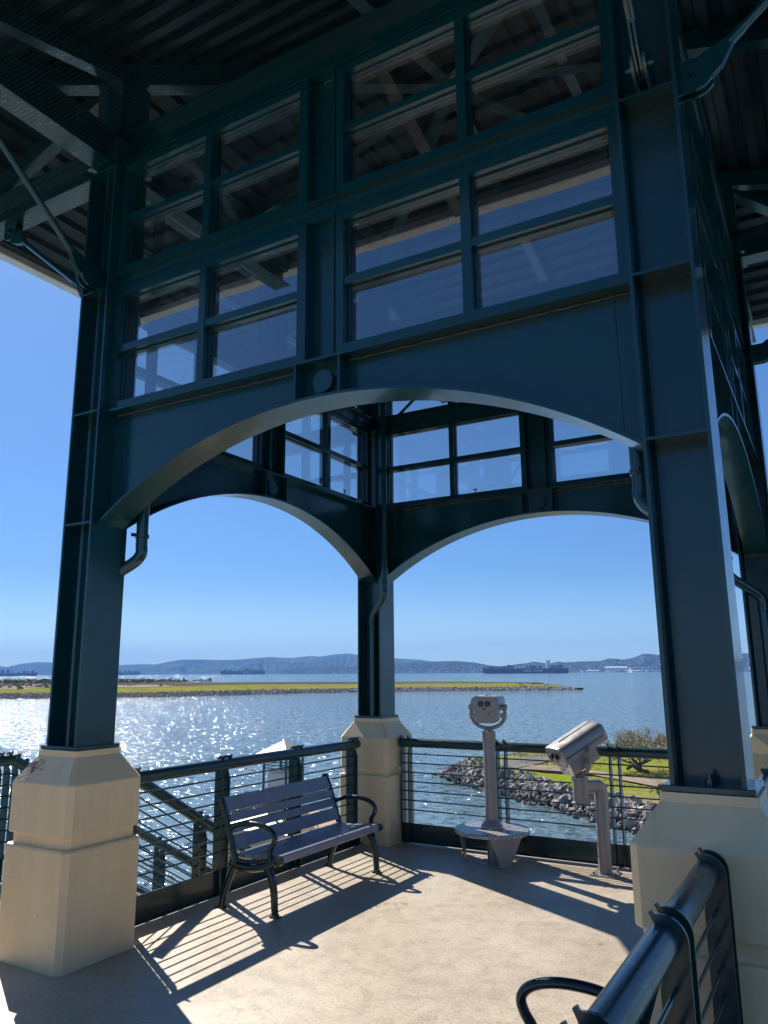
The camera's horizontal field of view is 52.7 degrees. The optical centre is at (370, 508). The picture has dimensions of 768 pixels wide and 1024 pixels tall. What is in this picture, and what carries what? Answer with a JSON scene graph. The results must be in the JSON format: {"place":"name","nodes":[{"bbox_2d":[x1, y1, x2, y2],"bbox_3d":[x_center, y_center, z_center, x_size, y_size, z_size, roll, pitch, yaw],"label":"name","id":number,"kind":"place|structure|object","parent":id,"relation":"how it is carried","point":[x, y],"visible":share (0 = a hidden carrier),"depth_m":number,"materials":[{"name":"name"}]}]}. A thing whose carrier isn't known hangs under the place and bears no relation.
{"place":"outdoors","nodes":[
{"label":"outdoors","id":0,"kind":"place"},
{"bbox_2d":[0,662,154,674],"bbox_3d":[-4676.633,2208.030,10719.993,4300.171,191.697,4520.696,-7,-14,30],"label":"hills","id":1,"kind":"structure","parent":0,"point":[42,668],"depth_m":10867.15,"materials":[{"name":"blue"}]},
{"bbox_2d":[1,684,158,688],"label":"salt flat","id":2,"kind":"structure","parent":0,"point":[118,685],"depth_m":383.39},
{"bbox_2d":[0,681,196,683],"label":"marsh flat","id":3,"kind":"structure","parent":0,"point":[119,682],"depth_m":528.43,"materials":[{"name":"plant"}]},
{"bbox_2d":[0,678,213,689],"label":"marsh shrubs","id":4,"kind":"object","parent":3,"relation":"on","point":[43,681],"visible":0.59,"depth_m":543.24,"materials":[{"name":"green plant"}]},
{"bbox_2d":[118,654,430,674],"bbox_3d":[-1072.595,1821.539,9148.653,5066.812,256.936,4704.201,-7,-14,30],"label":"mountain ridge","id":5,"kind":"structure","parent":0,"point":[273,664],"depth_m":9175.53,"materials":[{"name":"blue"}]},
{"bbox_2d":[2,687,565,698],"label":"marsh bank","id":6,"kind":"structure","parent":0,"point":[152,695],"depth_m":255.34,"materials":[{"name":"brown soil"}]},
{"bbox_2d":[0,685,577,698],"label":"marsh riprap","id":7,"kind":"object","parent":6,"relation":"on","point":[275,691],"visible":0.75,"depth_m":272.51,"materials":[{"name":"grey stone"}]},
{"bbox_2d":[0,683,580,693],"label":"marsh grass flat","id":8,"kind":"structure","parent":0,"point":[203,688],"depth_m":326.74,"materials":[{"name":"green plant"}]},
{"bbox_2d":[0,681,582,688],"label":"mud flat","id":9,"kind":"structure","parent":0,"point":[206,684],"depth_m":436.37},
{"bbox_2d":[0,842,643,1023],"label":"deck floor","id":10,"kind":"structure","parent":0,"point":[414,933],"depth_m":5.33,"materials":[{"name":"concrete"}]},
{"bbox_2d":[0,751,16,881],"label":"landing railing","id":11,"kind":"object","parent":10,"relation":"on","point":[8,759],"visible":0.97,"depth_m":7.25,"materials":[{"name":"black metal"}]},
{"bbox_2d":[133,737,363,925],"bbox_3d":[-1.023,2.860,7.266,0.124,1.155,3.585,-7,-14,30],"label":"railing","id":12,"kind":"object","parent":10,"relation":"on","point":[161,902],"visible":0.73,"depth_m":6.79,"materials":[{"name":"black metal"}]},
{"bbox_2d":[215,773,382,919],"bbox_3d":[-0.591,2.952,6.972,0.691,0.877,1.653,-7,-14,30],"label":"park bench","id":13,"kind":"object","parent":10,"relation":"on","point":[268,858],"visible":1,"depth_m":6.86,"materials":[{"name":"grey metal"}]},
{"bbox_2d":[455,694,529,870],"bbox_3d":[1.225,2.753,7.941,0.756,1.642,0.756,-7,-14,30],"label":"coin viewer","id":14,"kind":"object","parent":10,"relation":"on","point":[503,839],"visible":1,"depth_m":7.85,"materials":[{"name":"beige metal"}]},
{"bbox_2d":[477,714,482,719],"bbox_3d":[1.114,2.129,7.907,0.065,0.050,0.006,-4,-13,18],"label":"coin door","id":15,"kind":"structure","parent":14,"relation":"in","point":[479,716],"depth_m":7.90,"materials":[{"name":"grey metal"}]},
{"bbox_2d":[398,735,669,867],"bbox_3d":[1.895,2.994,7.981,3.580,1.155,0.124,-7,-14,30],"label":"railing","id":16,"kind":"object","parent":10,"relation":"on","point":[557,848],"visible":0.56,"depth_m":8.16,"materials":[{"name":"black metal"}]},
{"bbox_2d":[545,721,621,878],"bbox_3d":[2.052,2.750,7.375,0.701,1.404,0.428,3,-13,-17],"label":"coin viewer","id":17,"kind":"object","parent":10,"relation":"on","point":[573,752],"visible":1,"depth_m":7.33,"materials":[{"name":"beige metal"}]},
{"bbox_2d":[515,976,659,1023],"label":"park bench","id":18,"kind":"object","parent":10,"relation":"on","point":[526,989],"visible":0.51,"depth_m":3.06,"materials":[{"name":"black metal"}]},
{"bbox_2d":[560,847,743,1023],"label":"railing","id":19,"kind":"object","parent":10,"relation":"on","point":[664,951],"visible":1,"depth_m":2.32,"materials":[{"name":"black metal"}]},
{"bbox_2d":[758,766,767,795],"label":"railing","id":20,"kind":"object","parent":10,"relation":"on","point":[764,776],"visible":0.08,"depth_m":5.53,"materials":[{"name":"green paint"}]},
{"bbox_2d":[0,671,755,894],"bbox_3d":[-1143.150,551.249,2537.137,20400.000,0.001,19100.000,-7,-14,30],"label":"bay water","id":21,"kind":"structure","parent":0,"point":[154,732],"depth_m":102.80,"materials":[{"name":"blue liquid"}]},
{"bbox_2d":[0,666,37,675],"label":"container ship","id":22,"kind":"object","parent":21,"relation":"on","point":[24,673],"visible":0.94,"depth_m":3824.81,"materials":[{"name":"white paint"}]},
{"bbox_2d":[118,668,139,674],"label":"container ship","id":23,"kind":"object","parent":21,"relation":"on","point":[123,673],"visible":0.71,"depth_m":5221.11,"materials":[{"name":"white paint"}]},
{"bbox_2d":[220,666,264,674],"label":"container ship","id":24,"kind":"object","parent":21,"relation":"on","point":[251,671],"visible":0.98,"depth_m":4812.46,"materials":[{"name":"white paint"}]},
{"bbox_2d":[228,804,335,861],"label":"stair pier","id":25,"kind":"structure","parent":21,"relation":"in","point":[285,836],"depth_m":9.60,"materials":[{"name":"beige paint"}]},
{"bbox_2d":[256,741,303,803],"bbox_3d":[-1.145,3.455,10.161,0.520,0.775,0.520,-7,-14,30],"label":"lantern","id":26,"kind":"object","parent":25,"relation":"on","point":[279,773],"visible":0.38,"depth_m":10.07,"materials":[{"name":"paint"}]},
{"bbox_3d":[-1.460,5.319,8.617,1.340,3.060,5.730,-7,-14,30],"label":"stairs","id":27,"kind":"object","parent":25,"relation":"attached to","visible":0},
{"bbox_2d":[3,754,211,895],"bbox_3d":[-2.438,4.158,8.653,0.124,3.050,3.819,-7,-14,30],"label":"stair railing","id":28,"kind":"object","parent":27,"relation":"attached to","point":[21,764],"visible":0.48,"depth_m":8.70,"materials":[{"name":"black metal"}]},
{"bbox_2d":[136,782,252,893],"bbox_3d":[-1.189,4.030,7.927,0.124,3.092,3.819,-7,-14,30],"label":"stair railing","id":29,"kind":"object","parent":27,"relation":"on","point":[198,867],"visible":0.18,"depth_m":7.20,"materials":[{"name":"black metal"}]},
{"bbox_2d":[482,660,567,673],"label":"container ship","id":30,"kind":"object","parent":21,"relation":"on","point":[547,669],"visible":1,"depth_m":3053.73,"materials":[{"name":"white paint"}]},
{"bbox_2d":[0,0,767,1023],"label":"lookout pavilion","id":31,"kind":"structure","parent":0,"point":[348,222],"depth_m":5.74,"materials":[{"name":"green paint"}]},
{"bbox_2d":[136,313,265,468],"bbox_3d":[-1.578,-1.015,7.171,0.145,1.005,1.843,-7,-14,30],"label":"window","id":32,"kind":"structure","parent":31,"relation":"in","point":[259,440],"depth_m":7.40,"materials":[{"name":"green paint"}]},
{"bbox_2d":[108,224,303,408],"bbox_3d":[-1.199,-1.331,5.692,1.844,1.005,0.145,-7,-14,30],"label":"window","id":33,"kind":"structure","parent":31,"relation":"in","point":[206,271],"depth_m":5.67,"materials":[{"name":"green paint"}]},
{"bbox_2d":[144,194,269,360],"bbox_3d":[-1.593,-2.122,7.412,0.123,0.987,1.843,-7,-14,30],"label":"window","id":34,"kind":"structure","parent":31,"relation":"in","point":[173,220],"depth_m":7.77,"materials":[{"name":"green paint"}]},
{"bbox_2d":[117,82,305,273],"bbox_3d":[-1.211,-2.441,5.917,1.844,0.987,0.123,-7,-14,30],"label":"window","id":35,"kind":"structure","parent":31,"relation":"in","point":[210,139],"depth_m":5.90,"materials":[{"name":"green paint"}]},
{"bbox_2d":[285,411,370,505],"bbox_3d":[-0.516,-0.649,8.930,0.145,1.005,1.843,-7,-14,30],"label":"window","id":36,"kind":"structure","parent":31,"relation":"in","point":[343,450],"depth_m":9.20,"materials":[{"name":"clear glass"}]},
{"bbox_2d":[287,291,369,415],"bbox_3d":[-0.532,-1.756,9.171,0.123,0.987,1.843,-7,-14,30],"label":"window","id":37,"kind":"structure","parent":31,"relation":"in","point":[291,338],"depth_m":9.53,"materials":[{"name":"green paint"}]},
{"bbox_2d":[386,401,465,418],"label":"window","id":38,"kind":"structure","parent":31,"relation":"in","point":[389,405],"depth_m":9.69,"materials":[{"name":"green paint"}]},
{"bbox_2d":[387,409,525,506],"bbox_3d":[0.991,-0.574,9.322,1.844,1.005,0.145,-7,-14,30],"label":"window","id":39,"kind":"structure","parent":31,"relation":"in","point":[453,460],"depth_m":9.30,"materials":[{"name":"green paint"}]},
{"bbox_2d":[335,0,612,192],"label":"window","id":40,"kind":"structure","parent":31,"relation":"in","point":[457,25],"depth_m":4.90,"materials":[{"name":"green paint"}]},
{"bbox_2d":[335,113,628,352],"bbox_3d":[0.598,-1.561,4.655,1.844,1.005,0.145,-7,-14,30],"label":"window","id":41,"kind":"structure","parent":31,"relation":"in","point":[464,180],"depth_m":4.60,"materials":[{"name":"green paint"}]},
{"bbox_2d":[545,417,630,486],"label":"window","id":42,"kind":"structure","parent":31,"relation":"in","point":[551,444],"depth_m":8.60,"materials":[{"name":"green paint"}]},
{"bbox_2d":[679,46,713,236],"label":"window","id":43,"kind":"structure","parent":31,"relation":"in","point":[696,142],"depth_m":5.90,"materials":[{"name":"green paint"}]},
{"bbox_2d":[694,194,729,382],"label":"window","id":44,"kind":"structure","parent":31,"relation":"in","point":[713,307],"depth_m":5.67,"materials":[{"name":"green paint"}]},
{"bbox_2d":[711,171,741,333],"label":"window","id":45,"kind":"structure","parent":31,"relation":"in","point":[727,259],"depth_m":7.09,"materials":[{"name":"green paint"}]},
{"bbox_2d":[724,293,754,448],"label":"window","id":46,"kind":"structure","parent":31,"relation":"in","point":[738,360],"depth_m":6.85,"materials":[{"name":"green paint"}]},
{"bbox_2d":[0,259,767,666],"label":"sky","id":47,"kind":"structure","parent":0,"point":[219,578],"materials":[{"name":"blue"}]},
{"bbox_2d":[280,653,749,672],"bbox_3d":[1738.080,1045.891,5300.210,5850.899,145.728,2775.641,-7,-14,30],"label":"wooded hills","id":48,"kind":"structure","parent":0,"point":[646,657],"depth_m":5936.17,"materials":[{"name":"plant"}]},
{"bbox_2d":[140,657,749,674],"bbox_3d":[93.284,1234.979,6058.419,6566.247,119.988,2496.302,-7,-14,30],"label":"town","id":49,"kind":"object","parent":48,"relation":"on","point":[421,668],"visible":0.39,"depth_m":5372.14},
{"bbox_2d":[604,666,627,669],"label":"warehouse","id":50,"kind":"structure","parent":48,"relation":"on","point":[617,668],"depth_m":4791.39,"materials":[{"name":"white paint"}]},
{"bbox_2d":[458,765,643,828],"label":"rocks","id":51,"kind":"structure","parent":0,"point":[550,805],"depth_m":41.56,"materials":[{"name":"grey stone"}]},
{"bbox_2d":[524,771,531,778],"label":"boulder","id":52,"kind":"object","parent":51,"relation":"on","point":[527,774],"visible":0.83,"depth_m":44.50,"materials":[{"name":"grey stone"}]},
{"bbox_2d":[528,791,532,799],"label":"boulder","id":53,"kind":"object","parent":51,"relation":"on","point":[530,794],"visible":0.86,"depth_m":41.86,"materials":[{"name":"grey stone"}]},
{"bbox_2d":[431,753,657,835],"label":"riprap","id":54,"kind":"object","parent":51,"relation":"on","point":[512,775],"visible":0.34,"depth_m":43.02,"materials":[{"name":"grey stone"}]},
{"bbox_2d":[556,786,563,794],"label":"boulder","id":55,"kind":"object","parent":51,"relation":"on","point":[559,788],"visible":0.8,"depth_m":40.44,"materials":[{"name":"grey stone"}]},
{"bbox_2d":[558,795,564,804],"bbox_3d":[9.770,14.873,39.544,0.454,0.480,0.672,-13,-21,26],"label":"boulder","id":56,"kind":"object","parent":51,"relation":"on","point":[561,798],"visible":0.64,"depth_m":39.37,"materials":[{"name":"grey stone"}]},
{"bbox_2d":[568,807,575,812],"bbox_3d":[9.948,14.880,38.130,0.378,0.305,0.403,10,-16,-41],"label":"boulder","id":57,"kind":"object","parent":51,"relation":"on","point":[571,809],"visible":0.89,"depth_m":38.06,"materials":[{"name":"grey stone"}]},
{"bbox_2d":[589,806,594,811],"bbox_3d":[10.692,14.449,37.093,0.449,0.382,0.454,41,-16,23],"label":"boulder","id":58,"kind":"object","parent":51,"relation":"on","point":[592,809],"visible":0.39,"depth_m":36.99,"materials":[{"name":"grey stone"}]},
{"bbox_2d":[625,812,632,817],"bbox_3d":[11.618,13.897,34.798,0.614,0.307,0.304,35,-1,23],"label":"boulder","id":59,"kind":"object","parent":51,"relation":"on","point":[627,815],"visible":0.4,"depth_m":34.77,"materials":[{"name":"grey stone"}]},
{"bbox_2d":[625,820,636,828],"bbox_3d":[11.424,13.879,34.102,0.430,0.789,0.316,-34,21,7],"label":"boulder","id":60,"kind":"object","parent":51,"relation":"on","point":[630,824],"visible":0.65,"depth_m":33.93,"materials":[{"name":"grey stone"}]},
{"bbox_2d":[626,812,639,818],"bbox_3d":[11.741,13.877,34.968,0.786,0.355,0.370,-3,-12,13],"label":"boulder","id":61,"kind":"object","parent":51,"relation":"on","point":[634,814],"visible":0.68,"depth_m":34.79,"materials":[{"name":"grey stone"}]},
{"bbox_2d":[635,799,642,804],"bbox_3d":[12.448,13.607,35.932,0.410,0.482,0.281,11,-17,-43],"label":"boulder","id":62,"kind":"object","parent":51,"relation":"on","point":[639,801],"visible":0.75,"depth_m":35.81,"materials":[{"name":"grey stone"}]},
{"bbox_2d":[642,807,651,815],"bbox_3d":[12.310,13.584,34.395,0.489,0.416,0.494,20,14,37],"label":"boulder","id":63,"kind":"object","parent":51,"relation":"on","point":[644,811],"visible":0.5,"depth_m":34.38,"materials":[{"name":"grey stone"}]},
{"bbox_2d":[463,745,669,803],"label":"grass","id":64,"kind":"structure","parent":0,"point":[627,791],"depth_m":46.07,"materials":[{"name":"green plant"}]},
{"bbox_2d":[500,755,549,767],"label":"asphalt patch","id":65,"kind":"object","parent":64,"relation":"on","point":[515,763],"visible":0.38,"depth_m":52.25,"materials":[{"name":"grey asphalt"}]},
{"bbox_2d":[600,724,666,767],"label":"shore tree","id":66,"kind":"object","parent":64,"relation":"on","point":[638,741],"visible":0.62,"depth_m":47.36,"materials":[{"name":"green plant"}]},
{"bbox_2d":[626,763,648,771],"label":"fallen trunk","id":67,"kind":"object","parent":64,"relation":"on","point":[638,769],"visible":0.91,"depth_m":46.81,"materials":[{"name":"brown wood"}]},
{"bbox_2d":[654,782,662,797],"bbox_3d":[14.130,13.431,36.719,1.427,0.834,1.190,-7,-14,30],"label":"shrub","id":68,"kind":"object","parent":64,"relation":"on","point":[658,786],"visible":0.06,"depth_m":36.98,"materials":[{"name":"green plant"}]},
{"bbox_2d":[519,765,665,785],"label":"dirt track","id":69,"kind":"structure","parent":0,"point":[647,781],"depth_m":44.50,"materials":[{"name":"beige soil"}]}
]}

